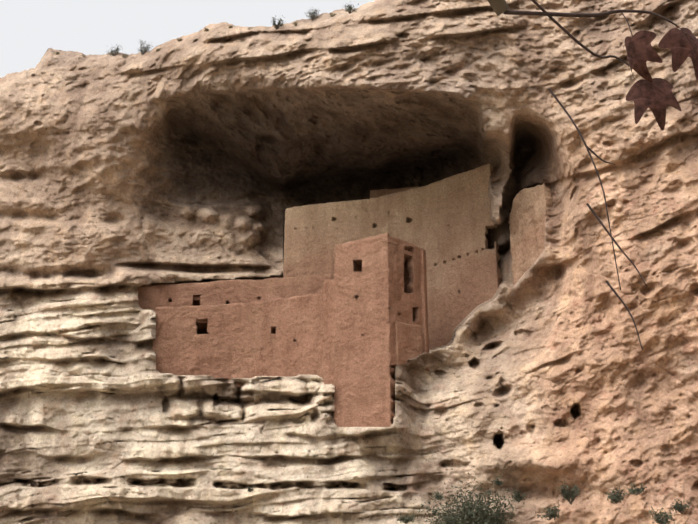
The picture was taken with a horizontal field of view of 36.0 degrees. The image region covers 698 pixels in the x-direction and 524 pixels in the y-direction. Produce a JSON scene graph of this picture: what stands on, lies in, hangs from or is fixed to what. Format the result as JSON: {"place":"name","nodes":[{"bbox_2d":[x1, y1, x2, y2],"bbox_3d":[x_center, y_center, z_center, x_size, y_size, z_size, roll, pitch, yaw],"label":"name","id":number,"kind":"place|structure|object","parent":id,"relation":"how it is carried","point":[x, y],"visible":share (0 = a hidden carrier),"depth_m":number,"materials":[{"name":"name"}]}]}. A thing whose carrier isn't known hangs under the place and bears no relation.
{"place":"outdoors","nodes":[
{"label":"outdoors","id":0,"kind":"place"},
{"bbox_2d":[0,0,374,77],"label":"sky","id":1,"kind":"structure","parent":0,"point":[28,28],"materials":[{"name":"white"}]},
{"bbox_2d":[0,0,697,523],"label":"cliff rock","id":2,"kind":"object","parent":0,"point":[214,152],"visible":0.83,"depth_m":64.25,"materials":[{"name":"stone"}]},
{"bbox_2d":[106,44,122,55],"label":"shrub leaves","id":3,"kind":"object","parent":2,"relation":"on","point":[111,52],"depth_m":80.71,"materials":[{"name":"green plant"}]},
{"bbox_2d":[138,39,152,54],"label":"shrub leaves","id":4,"kind":"object","parent":2,"relation":"on","point":[145,47],"depth_m":78.40,"materials":[{"name":"green plant"}]},
{"bbox_2d":[169,296,228,305],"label":"window","id":5,"kind":"structure","parent":2,"relation":"on","point":[196,300],"depth_m":71.05,"materials":[{"name":"black"}]},
{"bbox_2d":[138,276,331,310],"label":"back wall","id":6,"kind":"structure","parent":2,"relation":"on","point":[153,297],"depth_m":70.55,"materials":[{"name":"brown paint"}]},
{"bbox_2d":[152,293,323,387],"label":"front wall","id":7,"kind":"structure","parent":2,"relation":"on","point":[240,340],"depth_m":66.85,"materials":[{"name":"brown paint"}]},
{"bbox_2d":[196,319,275,333],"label":"windows","id":8,"kind":"structure","parent":7,"relation":"on","point":[201,326],"depth_m":68.89,"materials":[{"name":"black"}]},
{"bbox_2d":[271,15,285,29],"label":"shrub leaves","id":9,"kind":"object","parent":2,"relation":"on","point":[273,18],"depth_m":72.45,"materials":[{"name":"green plant"}]},
{"bbox_2d":[304,9,322,20],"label":"shrub leaves","id":10,"kind":"object","parent":2,"relation":"on","point":[315,13],"depth_m":73.35,"materials":[{"name":"green plant"}]},
{"bbox_2d":[321,279,334,384],"bbox_3d":[-0.842,4.269,63.445,0.890,7.634,2.040,13,-29,-25],"label":"pilaster","id":11,"kind":"object","parent":2,"relation":"on","point":[328,365],"visible":0.4,"depth_m":63.34,"materials":[{"name":"brown paint"}]},
{"bbox_2d":[344,1,358,13],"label":"shrub leaves","id":12,"kind":"object","parent":2,"relation":"on","point":[348,7],"depth_m":71.75,"materials":[{"name":"green plant"}]},
{"bbox_2d":[334,233,398,426],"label":"tower","id":13,"kind":"structure","parent":2,"relation":"on","point":[364,384],"depth_m":61.10,"materials":[{"name":"brown paint"}]},
{"bbox_2d":[340,252,361,367],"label":"tower","id":14,"kind":"structure","parent":13,"relation":"in","point":[360,269],"depth_m":61.61,"materials":[{"name":"brown paint"}]},
{"bbox_2d":[377,244,419,262],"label":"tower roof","id":15,"kind":"structure","parent":13,"relation":"on","point":[407,254],"depth_m":63.92,"materials":[{"name":"brown"}]},
{"bbox_2d":[283,163,501,349],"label":"wall","id":16,"kind":"structure","parent":2,"relation":"on","point":[448,225],"depth_m":69.89,"materials":[{"name":"brown paint"}]},
{"bbox_2d":[370,186,417,197],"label":"cave wall","id":17,"kind":"structure","parent":2,"relation":"on","point":[378,193],"depth_m":75.93,"materials":[{"name":"brown stone"}]},
{"bbox_2d":[380,234,428,365],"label":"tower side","id":18,"kind":"structure","parent":2,"relation":"on","point":[402,304],"depth_m":62.53,"materials":[{"name":"brown paint"}]},
{"bbox_2d":[391,321,421,368],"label":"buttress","id":19,"kind":"structure","parent":18,"relation":"attached to","point":[408,339],"depth_m":60.97,"materials":[{"name":"brown paint"}]},
{"bbox_2d":[396,513,417,523],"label":"bush leaves","id":20,"kind":"object","parent":2,"relation":"on","point":[404,519],"depth_m":54.39,"materials":[{"name":"green plant"}]},
{"bbox_2d":[403,250,429,371],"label":"wall","id":21,"kind":"structure","parent":2,"relation":"on","point":[424,305],"depth_m":63.48,"materials":[{"name":"brown paint"}]},
{"bbox_2d":[431,492,445,499],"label":"bush leaves","id":22,"kind":"object","parent":2,"relation":"on","point":[441,496],"depth_m":55.29,"materials":[{"name":"green plant"}]},
{"bbox_2d":[403,469,524,523],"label":"bush leaves","id":23,"kind":"object","parent":2,"relation":"on","point":[476,514],"depth_m":53.45,"materials":[{"name":"green plant"}]},
{"bbox_2d":[492,478,503,485],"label":"bush leaves","id":24,"kind":"object","parent":2,"relation":"on","point":[498,482],"depth_m":54.15,"materials":[{"name":"green plant"}]},
{"bbox_2d":[512,489,529,501],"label":"bush leaves","id":25,"kind":"object","parent":2,"relation":"on","point":[516,496],"depth_m":53.23,"materials":[{"name":"green plant"}]},
{"bbox_2d":[508,184,553,284],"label":"wall","id":26,"kind":"structure","parent":2,"relation":"on","point":[530,205],"depth_m":63.50,"materials":[{"name":"beige stone"}]},
{"bbox_2d":[535,500,560,519],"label":"bush leaves","id":27,"kind":"object","parent":2,"relation":"on","point":[554,514],"depth_m":51.07,"materials":[{"name":"green plant"}]},
{"bbox_2d":[557,480,580,504],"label":"bush leaves","id":28,"kind":"object","parent":2,"relation":"on","point":[565,496],"depth_m":51.19,"materials":[{"name":"green plant"}]},
{"bbox_2d":[603,485,627,503],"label":"bush leaves","id":29,"kind":"object","parent":2,"relation":"on","point":[617,496],"depth_m":49.35,"materials":[{"name":"green plant"}]},
{"bbox_2d":[627,483,646,495],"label":"bush leaves","id":30,"kind":"object","parent":2,"relation":"on","point":[631,490],"depth_m":48.40,"materials":[{"name":"green plant"}]},
{"bbox_2d":[646,502,675,523],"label":"bush leaves","id":31,"kind":"object","parent":2,"relation":"on","point":[662,515],"depth_m":46.59,"materials":[{"name":"green plant"}]},
{"bbox_2d":[670,498,690,514],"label":"bush leaves","id":32,"kind":"object","parent":2,"relation":"on","point":[680,505],"depth_m":46.83,"materials":[{"name":"green plant"}]},
{"bbox_3d":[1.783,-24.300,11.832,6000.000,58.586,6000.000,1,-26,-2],"label":"ground","id":33,"kind":"structure","parent":0,"visible":0},
{"bbox_2d":[487,0,508,15],"bbox_3d":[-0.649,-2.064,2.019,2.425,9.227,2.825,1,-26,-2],"label":"leaf","id":34,"kind":"object","parent":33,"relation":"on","point":[499,7],"visible":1,"depth_m":2.92,"materials":[{"name":"brown plant"}]},
{"bbox_2d":[503,0,676,349],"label":"branches","id":35,"kind":"object","parent":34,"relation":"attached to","point":[538,13],"visible":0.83,"depth_m":2.94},
{"bbox_2d":[623,26,697,129],"bbox_3d":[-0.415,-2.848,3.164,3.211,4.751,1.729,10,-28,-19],"label":"dead leaves","id":36,"kind":"object","parent":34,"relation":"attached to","point":[656,96],"visible":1,"depth_m":2.89,"materials":[{"name":"red plant"}]}
]}

